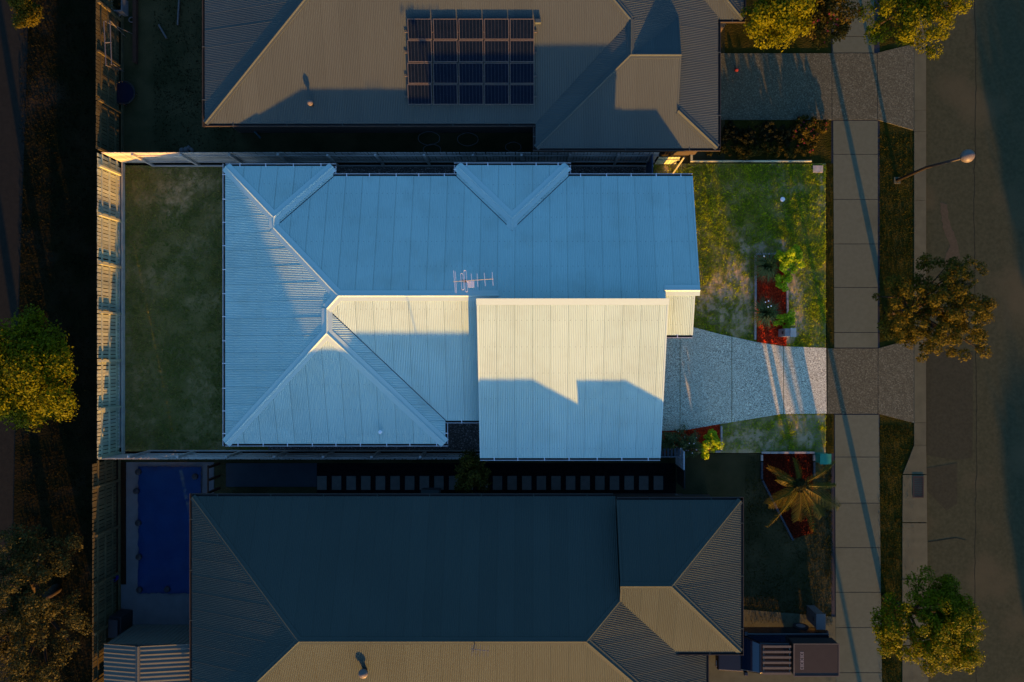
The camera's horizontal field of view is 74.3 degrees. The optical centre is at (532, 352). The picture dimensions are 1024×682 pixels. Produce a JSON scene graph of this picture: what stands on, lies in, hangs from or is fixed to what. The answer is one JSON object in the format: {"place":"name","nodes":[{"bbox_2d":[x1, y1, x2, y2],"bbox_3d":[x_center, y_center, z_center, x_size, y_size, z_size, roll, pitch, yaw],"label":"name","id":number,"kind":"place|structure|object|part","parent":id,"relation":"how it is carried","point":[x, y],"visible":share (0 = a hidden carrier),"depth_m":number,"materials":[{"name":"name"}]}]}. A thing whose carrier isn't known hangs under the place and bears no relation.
{"place":"outdoors","nodes":[
{"label":"outdoors","id":0,"kind":"place"},
{"bbox_2d":[0,0,27,681],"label":"lane","id":1,"kind":"structure","parent":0,"point":[13,55],"depth_m":33.06,"materials":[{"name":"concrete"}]},
{"bbox_2d":[11,0,121,681],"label":"reserve strip","id":2,"kind":"object","parent":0,"point":[43,437],"visible":0.61,"depth_m":33.02,"materials":[{"name":"green plant"}]},
{"bbox_2d":[6,0,43,29],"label":"bush","id":3,"kind":"object","parent":2,"relation":"on","point":[29,10],"visible":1,"depth_m":31.38,"materials":[{"name":"green plant"}]},
{"bbox_2d":[0,303,79,433],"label":"round tree","id":4,"kind":"object","parent":2,"relation":"on","point":[41,366],"visible":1,"depth_m":27.74,"materials":[{"name":"green plant"}]},
{"bbox_2d":[0,522,93,681],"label":"feathery tree","id":5,"kind":"object","parent":2,"relation":"on","point":[32,604],"visible":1,"depth_m":27.43,"materials":[{"name":"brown plant"}]},
{"bbox_2d":[92,459,120,681],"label":"fence","id":6,"kind":"object","parent":2,"relation":"on","point":[101,631],"visible":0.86,"depth_m":31.89,"materials":[{"name":"grey wood"}]},
{"bbox_2d":[118,168,120,447],"bbox_3d":[-20.100,-2.200,32.897,0.120,0.207,13.600,0,90,0],"label":"retaining edge","id":7,"kind":"object","parent":2,"relation":"on","point":[119,311],"visible":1,"depth_m":32.81,"materials":[{"name":"concrete"}]},
{"bbox_2d":[114,462,125,583],"bbox_3d":[-20.188,8.300,33.020,0.675,0.100,5.950,0,90,0],"label":"planting strip","id":8,"kind":"object","parent":2,"relation":"on","point":[123,522],"visible":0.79,"depth_m":32.97,"materials":[{"name":"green plant"}]},
{"bbox_2d":[19,0,114,681],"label":"reserve grass","id":9,"kind":"structure","parent":0,"point":[66,27],"depth_m":32.99,"materials":[{"name":"green plant"}]},
{"bbox_2d":[133,0,137,63],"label":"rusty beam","id":10,"kind":"structure","parent":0,"point":[135,31],"depth_m":32.76,"materials":[{"name":"metal"}]},
{"bbox_2d":[104,624,188,681],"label":"garden shed","id":11,"kind":"structure","parent":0,"point":[146,653],"depth_m":30.67,"materials":[{"name":"grey metal"}]},
{"bbox_2d":[121,462,213,624],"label":"pool paving","id":12,"kind":"structure","parent":0,"point":[160,609],"depth_m":32.98,"materials":[{"name":"grey concrete"}]},
{"bbox_2d":[108,609,132,637],"bbox_3d":[-19.790,13.000,32.430,0.580,1.100,1.050,0,90,0],"label":"barbecue","id":13,"kind":"object","parent":12,"relation":"on","point":[120,621],"visible":0.89,"depth_m":32.09,"materials":[{"name":"black metal"}]},
{"bbox_2d":[136,466,201,594],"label":"swimming pool","id":14,"kind":"structure","parent":12,"relation":"on","point":[162,529],"depth_m":32.90,"materials":[{"name":"blue liquid"}]},
{"bbox_2d":[133,488,138,493],"bbox_3d":[-19.250,6.700,32.825,0.300,0.150,0.292,0,90,0],"label":"cover weight","id":15,"kind":"object","parent":14,"relation":"on","point":[135,490],"visible":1,"depth_m":32.77,"materials":[{"name":"black plastic"}]},
{"bbox_2d":[135,469,141,474],"bbox_3d":[-19.150,5.775,32.825,0.300,0.150,0.292,0,90,0],"label":"cover weight","id":16,"kind":"object","parent":14,"relation":"on","point":[138,471],"visible":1,"depth_m":32.77,"materials":[{"name":"black plastic"}]},
{"bbox_2d":[135,520,141,525],"bbox_3d":[-19.150,8.250,32.825,0.300,0.150,0.292,0,90,0],"label":"cover weight","id":17,"kind":"object","parent":14,"relation":"on","point":[138,522],"visible":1,"depth_m":32.77,"materials":[{"name":"black plastic"}]},
{"bbox_2d":[135,554,141,559],"bbox_3d":[-19.125,9.900,32.825,0.300,0.150,0.292,0,90,0],"label":"cover weight","id":18,"kind":"object","parent":14,"relation":"on","point":[138,556],"visible":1,"depth_m":32.77,"materials":[{"name":"black plastic"}]},
{"bbox_2d":[136,587,142,592],"bbox_3d":[-19.100,11.500,32.825,0.300,0.150,0.292,0,90,0],"label":"cover weight","id":19,"kind":"object","parent":14,"relation":"on","point":[139,589],"visible":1,"depth_m":32.77,"materials":[{"name":"black plastic"}]},
{"bbox_2d":[164,586,169,591],"bbox_3d":[-17.750,11.475,32.825,0.300,0.150,0.292,0,90,0],"label":"cover weight","id":20,"kind":"object","parent":14,"relation":"on","point":[166,588],"visible":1,"depth_m":32.77,"materials":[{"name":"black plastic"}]},
{"bbox_2d":[192,473,197,479],"bbox_3d":[-16.400,6.000,32.825,0.300,0.150,0.292,0,90,0],"label":"cover weight","id":21,"kind":"object","parent":14,"relation":"on","point":[194,476],"visible":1,"depth_m":32.77,"materials":[{"name":"black plastic"}]},
{"bbox_2d":[179,145,193,152],"bbox_3d":[-16.887,-9.937,32.932,0.720,0.136,0.353,-9,90,0],"label":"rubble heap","id":22,"kind":"object","parent":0,"point":[186,149],"visible":0.94,"depth_m":32.90,"materials":[{"name":"grey stone"}]},
{"bbox_2d":[153,0,234,151],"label":"northern yard grass","id":23,"kind":"structure","parent":0,"point":[180,80],"depth_m":32.99,"materials":[{"name":"green plant"}]},
{"bbox_2d":[124,165,267,450],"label":"lawn","id":24,"kind":"structure","parent":0,"point":[198,318],"depth_m":33.01,"materials":[{"name":"green plant"}]},
{"bbox_2d":[97,153,124,458],"bbox_3d":[-19.982,-2.175,32.067,0.182,1.867,14.170,0,90,0],"label":"fence","id":25,"kind":"object","parent":24,"relation":"on","point":[109,285],"visible":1,"depth_m":32.03,"materials":[{"name":"wood"}]},
{"bbox_2d":[125,164,645,452],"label":"ground","id":26,"kind":"structure","parent":0,"point":[321,451],"depth_m":33.30,"materials":[{"name":"concrete"}]},
{"bbox_2d":[124,0,724,163],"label":"neighbour yard","id":27,"kind":"structure","parent":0,"point":[140,121],"depth_m":33.01,"materials":[{"name":"green plant"}]},
{"bbox_2d":[95,0,123,153],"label":"fence","id":28,"kind":"object","parent":27,"relation":"on","point":[107,10],"visible":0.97,"depth_m":31.98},
{"bbox_2d":[103,20,131,71],"bbox_3d":[-19.677,-14.448,32.107,0.664,1.764,2.329,0,90,0],"label":"swing frame","id":29,"kind":"object","parent":27,"relation":"on","point":[110,42],"visible":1,"depth_m":31.24,"materials":[{"name":"grey metal"}]},
{"bbox_2d":[111,0,127,15],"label":"planter","id":30,"kind":"object","parent":27,"relation":"on","point":[122,5],"visible":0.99,"depth_m":32.60,"materials":[{"name":"grey concrete"}]},
{"bbox_2d":[111,81,137,105],"bbox_3d":[-19.800,-12.600,32.838,1.160,0.328,1.160,0,90,0],"label":"trampoline","id":31,"kind":"object","parent":27,"relation":"on","point":[125,92],"visible":0.88,"depth_m":32.69,"materials":[{"name":"blue"}]},
{"bbox_2d":[158,24,166,38],"bbox_3d":[-18.030,-15.671,32.940,0.090,0.086,0.749,-30,90,0],"label":"pipe","id":32,"kind":"object","parent":27,"relation":"on","point":[162,31],"visible":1,"depth_m":32.90,"materials":[{"name":"grey plastic"}]},
{"bbox_2d":[177,0,179,24],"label":"pipe","id":33,"kind":"object","parent":27,"relation":"on","point":[178,10],"visible":1,"depth_m":32.91,"materials":[{"name":"grey plastic"}]},
{"bbox_2d":[690,155,811,161],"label":"garden wall","id":34,"kind":"structure","parent":27,"relation":"on","point":[691,158],"depth_m":32.88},
{"bbox_2d":[268,167,645,449],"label":"side gravel","id":35,"kind":"structure","parent":0,"point":[463,436],"depth_m":33.00,"materials":[{"name":"grey gravel"}]},
{"bbox_2d":[103,450,479,458],"bbox_3d":[-11.118,4.822,32.116,17.636,1.769,0.181,0,90,0],"label":"fence","id":36,"kind":"object","parent":35,"relation":"on","point":[239,454],"visible":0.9,"depth_m":32.01,"materials":[{"name":"grey metal"}]},
{"bbox_2d":[101,152,659,166],"bbox_3d":[-7.018,-9.182,32.090,25.837,1.822,0.182,0,90,0],"label":"fence","id":37,"kind":"object","parent":35,"relation":"on","point":[195,158],"visible":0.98,"depth_m":31.99,"materials":[{"name":"brown wood"}]},
{"bbox_2d":[646,154,652,172],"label":"side gate","id":38,"kind":"structure","parent":37,"relation":"attached to","point":[649,166],"depth_m":31.74,"materials":[{"name":"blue metal"}]},
{"bbox_2d":[222,162,699,460],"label":"house","id":39,"kind":"structure","parent":35,"relation":"on","point":[350,316],"depth_m":29.67,"materials":[{"name":"grey"}]},
{"bbox_2d":[453,270,492,292],"bbox_3d":[-2.435,-2.936,28.450,1.661,1.380,0.958,0,90,0],"label":"tv antenna","id":40,"kind":"object","parent":39,"relation":"attached to","point":[470,283],"visible":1,"depth_m":27.79,"materials":[{"name":"silver metal"}]},
{"bbox_2d":[202,0,745,154],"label":"house","id":41,"kind":"structure","parent":0,"point":[633,76],"depth_m":29.94,"materials":[{"name":"grey metal"}]},
{"bbox_2d":[405,19,540,104],"bbox_3d":[-2.658,-12.743,29.633,6.047,0.915,3.384,0,90,0],"label":"solar array","id":42,"kind":"object","parent":41,"relation":"on","point":[445,32],"visible":1,"depth_m":29.61,"materials":[{"name":"blue"}]},
{"bbox_2d":[122,453,830,615],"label":"southern yard","id":43,"kind":"structure","parent":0,"point":[719,475],"depth_m":33.01,"materials":[{"name":"green plant"}]},
{"bbox_2d":[207,463,219,492],"bbox_3d":[-15.300,6.000,32.420,0.100,1.160,1.400,0,90,0],"label":"garden rail","id":44,"kind":"object","parent":43,"relation":"on","point":[212,478],"visible":0.88,"depth_m":32.11,"materials":[{"name":"metal"}]},
{"bbox_2d":[226,463,316,486],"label":"side slab","id":45,"kind":"structure","parent":43,"relation":"on","point":[271,474],"depth_m":32.97,"materials":[{"name":"grey concrete"}]},
{"bbox_2d":[189,493,743,681],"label":"house","id":46,"kind":"structure","parent":43,"relation":"on","point":[435,587],"depth_m":28.95,"materials":[{"name":"grey metal"}]},
{"bbox_2d":[677,465,684,488],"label":"side gate","id":47,"kind":"structure","parent":43,"relation":"on","point":[681,477],"depth_m":31.93,"materials":[{"name":"black metal"}]},
{"bbox_2d":[760,462,815,540],"bbox_3d":[12.450,7.223,32.940,2.640,0.135,3.834,0,90,0],"label":"bed edging","id":48,"kind":"object","parent":43,"relation":"on","point":[769,494],"visible":0.84,"depth_m":32.88,"materials":[{"name":"grey concrete"}]},
{"bbox_2d":[760,451,815,460],"bbox_3d":[12.450,5.026,32.941,2.640,0.135,0.442,0,90,0],"label":"bed edging","id":49,"kind":"object","parent":43,"relation":"on","point":[785,452],"visible":1,"depth_m":32.88,"materials":[{"name":"stone"}]},
{"bbox_2d":[763,454,813,537],"bbox_3d":[12.466,6.960,32.947,2.519,0.205,4.208,0,90,0],"label":"mulch bed","id":50,"kind":"object","parent":43,"relation":"on","point":[784,463],"visible":0.62,"depth_m":32.95,"materials":[{"name":"brown wood"}]},
{"bbox_2d":[765,458,841,531],"bbox_3d":[12.595,6.611,31.641,3.685,2.723,3.549,0,90,0],"label":"palm tree","id":51,"kind":"object","parent":50,"relation":"on","point":[799,484],"visible":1,"depth_m":30.90,"materials":[{"name":"green plant"}]},
{"bbox_2d":[745,455,832,623],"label":"southern garden grass","id":52,"kind":"structure","parent":43,"relation":"on","point":[782,556],"depth_m":32.99,"materials":[{"name":"green plant"}]},
{"bbox_2d":[807,605,825,629],"bbox_3d":[13.575,12.650,32.400,0.440,1.200,0.740,0,90,0],"label":"letterbox","id":53,"kind":"object","parent":43,"relation":"on","point":[816,617],"visible":1,"depth_m":31.96,"materials":[{"name":"grey plastic"}]},
{"bbox_2d":[815,452,830,463],"bbox_3d":[14.025,5.075,32.660,0.540,0.680,0.500,0,90,0],"label":"utility cabinet","id":54,"kind":"object","parent":43,"relation":"on","point":[822,458],"visible":0.89,"depth_m":32.32,"materials":[{"name":"teal plastic"}]},
{"bbox_2d":[317,463,675,492],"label":"side path","id":55,"kind":"structure","parent":0,"point":[668,470],"depth_m":33.00,"materials":[{"name":"grey concrete"}]},
{"bbox_2d":[317,475,665,489],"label":"stepping path","id":56,"kind":"structure","parent":55,"relation":"on","point":[499,482],"depth_m":32.97,"materials":[{"name":"grey concrete"}]},
{"bbox_2d":[454,449,491,492],"bbox_3d":[-2.731,5.506,31.582,1.792,2.966,2.220,0,90,0],"label":"side bush","id":57,"kind":"object","parent":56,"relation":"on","point":[477,476],"visible":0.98,"depth_m":30.62,"materials":[{"name":"green plant"}]},
{"bbox_2d":[653,163,826,452],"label":"front lawn","id":58,"kind":"structure","parent":0,"point":[802,439],"depth_m":33.01,"materials":[{"name":"green plant"}]},
{"bbox_2d":[655,156,684,172],"bbox_3d":[6.576,-8.985,32.360,1.251,1.220,0.576,0,90,0],"label":"fence stub","id":59,"kind":"object","parent":58,"relation":"on","point":[667,160],"visible":0.97,"depth_m":32.29,"materials":[{"name":"beige wood"}]},
{"bbox_2d":[661,424,720,453],"bbox_3d":[7.637,4.268,32.942,3.169,0.216,1.279,-7,90,0],"label":"mulch bed","id":60,"kind":"object","parent":58,"relation":"on","point":[702,431],"visible":0.23,"depth_m":32.95,"materials":[{"name":"red wood"}]},
{"bbox_2d":[661,431,678,454],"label":"dark shrub","id":61,"kind":"object","parent":60,"relation":"on","point":[667,441],"visible":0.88,"depth_m":32.18,"materials":[{"name":"green plant"}]},
{"bbox_2d":[661,448,682,456],"bbox_3d":[6.335,4.610,32.120,1.230,1.760,0.420,0,90,0],"label":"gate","id":62,"kind":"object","parent":60,"relation":"on","point":[678,453],"visible":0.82,"depth_m":31.25,"materials":[{"name":"grey metal"}]},
{"bbox_2d":[676,447,684,469],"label":"side gate","id":63,"kind":"structure","parent":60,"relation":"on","point":[680,462],"depth_m":31.73,"materials":[{"name":"silver metal"}]},
{"bbox_2d":[672,422,710,457],"bbox_3d":[7.512,4.372,32.403,1.995,1.316,1.594,30,90,0],"label":"rose bush","id":64,"kind":"object","parent":60,"relation":"on","point":[692,442],"visible":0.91,"depth_m":32.21,"materials":[{"name":"green plant"}]},
{"bbox_2d":[699,429,723,459],"bbox_3d":[8.445,4.374,32.488,1.394,1.156,1.048,-39,90,0],"label":"golden shrub","id":65,"kind":"object","parent":60,"relation":"on","point":[712,438],"visible":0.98,"depth_m":32.17,"materials":[{"name":"yellow plant"}]},
{"bbox_2d":[715,426,722,452],"bbox_3d":[9.074,4.202,32.938,0.342,0.130,1.287,0,90,0],"label":"bed edging","id":66,"kind":"object","parent":58,"relation":"on","point":[721,437],"visible":0.91,"depth_m":32.88,"materials":[{"name":"stone"}]},
{"bbox_2d":[756,256,786,345],"bbox_3d":[11.665,-2.559,32.945,1.512,0.210,4.462,0,90,0],"label":"mulch bed","id":67,"kind":"object","parent":58,"relation":"on","point":[766,334],"visible":0.56,"depth_m":32.95,"materials":[{"name":"red wood"}]},
{"bbox_2d":[748,291,780,328],"bbox_3d":[11.283,-2.011,32.540,1.955,0.840,1.887,0,90,0],"label":"grass clump","id":68,"kind":"object","parent":67,"relation":"on","point":[765,314],"visible":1,"depth_m":32.44,"materials":[{"name":"green plant"}]},
{"bbox_2d":[749,248,780,282],"bbox_3d":[11.262,-4.172,32.540,1.915,0.840,1.805,0,90,0],"label":"grass clump","id":69,"kind":"object","parent":67,"relation":"on","point":[766,266],"visible":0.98,"depth_m":32.44,"materials":[{"name":"green plant"}]},
{"bbox_2d":[775,270,792,291],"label":"bright shrub","id":70,"kind":"object","parent":67,"relation":"on","point":[786,279],"visible":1,"depth_m":32.41,"materials":[{"name":"green plant"}]},
{"bbox_2d":[773,309,795,328],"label":"bright shrub","id":71,"kind":"object","parent":67,"relation":"on","point":[789,320],"visible":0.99,"depth_m":32.33,"materials":[{"name":"green plant"}]},
{"bbox_2d":[778,328,795,336],"bbox_3d":[12.227,-0.975,32.500,0.525,1.000,0.420,0,90,0],"label":"letterbox","id":72,"kind":"object","parent":67,"relation":"on","point":[788,332],"visible":1,"depth_m":32.05,"materials":[{"name":"metal"}]},
{"bbox_2d":[754,253,788,339],"bbox_3d":[11.650,-2.763,32.940,1.690,0.135,4.214,0,90,0],"label":"bed edging","id":73,"kind":"object","parent":58,"relation":"on","point":[755,295],"visible":0.65,"depth_m":32.88,"materials":[{"name":"concrete"}]},
{"bbox_2d":[773,244,806,273],"bbox_3d":[12.294,-4.419,32.387,1.380,1.344,1.351,-18,90,0],"label":"bright shrub","id":74,"kind":"object","parent":58,"relation":"on","point":[789,261],"visible":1,"depth_m":32.08,"materials":[{"name":"green plant"}]},
{"bbox_2d":[813,165,822,172],"bbox_3d":[13.925,-8.975,32.985,0.480,0.070,0.340,0,90,0],"label":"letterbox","id":75,"kind":"object","parent":58,"relation":"on","point":[817,168],"visible":1,"depth_m":32.95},
{"bbox_2d":[662,327,826,430],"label":"driveway","id":76,"kind":"structure","parent":0,"point":[712,378],"depth_m":32.97,"materials":[{"name":"grey concrete"}]},
{"bbox_2d":[709,610,839,681],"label":"southern driveway","id":77,"kind":"structure","parent":0,"point":[716,674],"depth_m":32.99,"materials":[{"name":"concrete"}]},
{"bbox_2d":[715,623,839,676],"bbox_3d":[11.467,14.130,32.032,5.465,1.935,2.080,0,90,0],"label":"utility truck","id":78,"kind":"object","parent":77,"relation":"on","point":[800,650],"visible":0.88,"depth_m":31.27,"materials":[{"name":"black paint"}]},
{"bbox_3d":[10.950,13.345,31.570,1.900,0.460,0.120,0,90,0],"label":"side window","id":79,"kind":"part","parent":78,"relation":"part of","materials":[{"name":"black glass"}]},
{"bbox_2d":[725,0,830,163],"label":"northern garden","id":80,"kind":"object","parent":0,"point":[737,40],"visible":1,"depth_m":33.01,"materials":[{"name":"green plant"}]},
{"bbox_2d":[721,120,740,142],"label":"spiky shrub","id":81,"kind":"object","parent":80,"relation":"on","point":[731,133],"visible":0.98,"depth_m":32.77,"materials":[{"name":"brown plant"}]},
{"bbox_2d":[735,125,757,146],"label":"spiky shrub","id":82,"kind":"object","parent":80,"relation":"on","point":[747,135],"visible":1,"depth_m":32.63,"materials":[{"name":"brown plant"}]},
{"bbox_2d":[706,142,806,159],"bbox_3d":[10.872,-9.816,32.803,4.893,0.535,0.957,0,90,0],"label":"hedge shrub","id":83,"kind":"object","parent":80,"relation":"on","point":[752,152],"visible":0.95,"depth_m":32.77,"materials":[{"name":"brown plant"}]},
{"bbox_2d":[751,120,777,145],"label":"spiky shrub","id":84,"kind":"object","parent":80,"relation":"on","point":[765,130],"visible":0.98,"depth_m":32.76,"materials":[{"name":"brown plant"}]},
{"bbox_2d":[740,0,817,51],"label":"garden tree","id":85,"kind":"object","parent":80,"relation":"on","point":[785,20],"visible":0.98,"depth_m":29.01,"materials":[{"name":"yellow plant"}]},
{"bbox_2d":[774,124,797,147],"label":"spiky shrub","id":86,"kind":"object","parent":80,"relation":"on","point":[787,133],"visible":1,"depth_m":32.73,"materials":[{"name":"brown plant"}]},
{"bbox_2d":[790,115,829,153],"bbox_3d":[13.460,-10.616,32.738,1.938,0.693,1.933,0,90,0],"label":"flowering shrub","id":87,"kind":"object","parent":80,"relation":"on","point":[808,133],"visible":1,"depth_m":32.68,"materials":[{"name":"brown plant"}]},
{"bbox_2d":[792,0,867,50],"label":"flowering tree","id":88,"kind":"object","parent":80,"relation":"on","point":[827,17],"visible":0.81,"depth_m":29.47,"materials":[{"name":"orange plant"}]},
{"bbox_2d":[721,45,913,130],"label":"northern driveway","id":89,"kind":"structure","parent":0,"point":[879,86],"depth_m":32.98,"materials":[{"name":"grey concrete"}]},
{"bbox_2d":[826,163,833,681],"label":"front strip grass","id":90,"kind":"structure","parent":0,"point":[829,417],"depth_m":32.99,"materials":[{"name":"green plant"}]},
{"bbox_2d":[831,0,881,681],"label":"footpath","id":91,"kind":"structure","parent":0,"point":[855,519],"depth_m":32.98,"materials":[{"name":"grey concrete"}]},
{"bbox_2d":[827,341,913,422],"bbox_3d":[16.550,1.375,33.036,4.350,0.120,4.050,0,90,0],"label":"crossover","id":92,"kind":"object","parent":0,"point":[870,380],"visible":0.9,"depth_m":32.98,"materials":[{"name":"grey concrete"}]},
{"bbox_2d":[878,0,921,681],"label":"verge","id":93,"kind":"structure","parent":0,"point":[902,263],"depth_m":33.01,"materials":[{"name":"green plant"}]},
{"bbox_2d":[878,425,914,681],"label":"verge grass","id":94,"kind":"structure","parent":93,"relation":"on","point":[896,519],"depth_m":32.99,"materials":[{"name":"green plant"}]},
{"bbox_2d":[858,0,973,59],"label":"street tree","id":95,"kind":"object","parent":93,"relation":"on","point":[913,13],"visible":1,"depth_m":28.56,"materials":[{"name":"green plant"}]},
{"bbox_2d":[870,565,986,676],"bbox_3d":[16.644,11.134,30.018,4.838,6.117,4.672,0,90,0],"label":"street tree","id":96,"kind":"object","parent":93,"relation":"on","point":[947,634],"visible":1,"depth_m":27.84,"materials":[{"name":"green plant"}]},
{"bbox_2d":[894,149,974,183],"bbox_3d":[17.930,-8.269,30.406,0.845,5.191,0.536,38,90,0],"label":"street lamp","id":97,"kind":"object","parent":93,"relation":"on","point":[967,156],"visible":1,"depth_m":29.28,"materials":[{"name":"black metal"}]},
{"bbox_2d":[871,252,998,362],"bbox_3d":[17.212,-1.915,30.108,5.050,5.909,4.718,0,90,0],"label":"street tree","id":98,"kind":"object","parent":93,"relation":"on","point":[955,316],"visible":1,"depth_m":28.34,"materials":[{"name":"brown plant"}]},
{"bbox_2d":[925,0,1023,681],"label":"road","id":99,"kind":"structure","parent":0,"point":[992,210],"depth_m":33.09,"materials":[{"name":"grey asphalt"}]},
{"bbox_2d":[902,15,927,681],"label":"kerb","id":100,"kind":"structure","parent":99,"relation":"on","point":[914,554],"depth_m":32.97,"materials":[{"name":"grey concrete"}]},
{"bbox_2d":[913,476,923,497],"bbox_3d":[18.812,6.525,32.960,0.525,0.040,1.050,0,90,0],"label":"drain grate","id":101,"kind":"object","parent":100,"relation":"on","point":[918,486],"visible":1,"depth_m":32.95,"materials":[{"name":"grey metal"}]},
{"bbox_2d":[927,463,956,509],"bbox_3d":[20.050,6.537,33.087,1.500,0.003,2.325,0,90,0],"label":"road patch","id":102,"kind":"object","parent":99,"relation":"on","point":[942,485],"visible":1,"depth_m":33.09,"materials":[{"name":"grey asphalt"}]},
{"bbox_2d":[926,352,972,459],"bbox_3d":[20.425,2.600,33.087,2.300,0.003,5.300,0,90,0],"label":"road patch","id":103,"kind":"object","parent":99,"relation":"on","point":[949,398],"visible":0.88,"depth_m":33.09,"materials":[{"name":"grey asphalt"}]},
{"bbox_2d":[940,202,959,266],"bbox_3d":[20.456,-5.727,33.087,0.802,0.003,3.346,-4,90,0],"label":"road stain","id":104,"kind":"object","parent":99,"relation":"on","point":[953,250],"visible":0.84,"depth_m":33.09,"materials":[{"name":"grey asphalt"}]},
{"bbox_2d":[930,0,976,680],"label":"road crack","id":105,"kind":"object","parent":99,"relation":"on","point":[975,330],"visible":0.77,"depth_m":33.08,"materials":[{"name":"black asphalt"}]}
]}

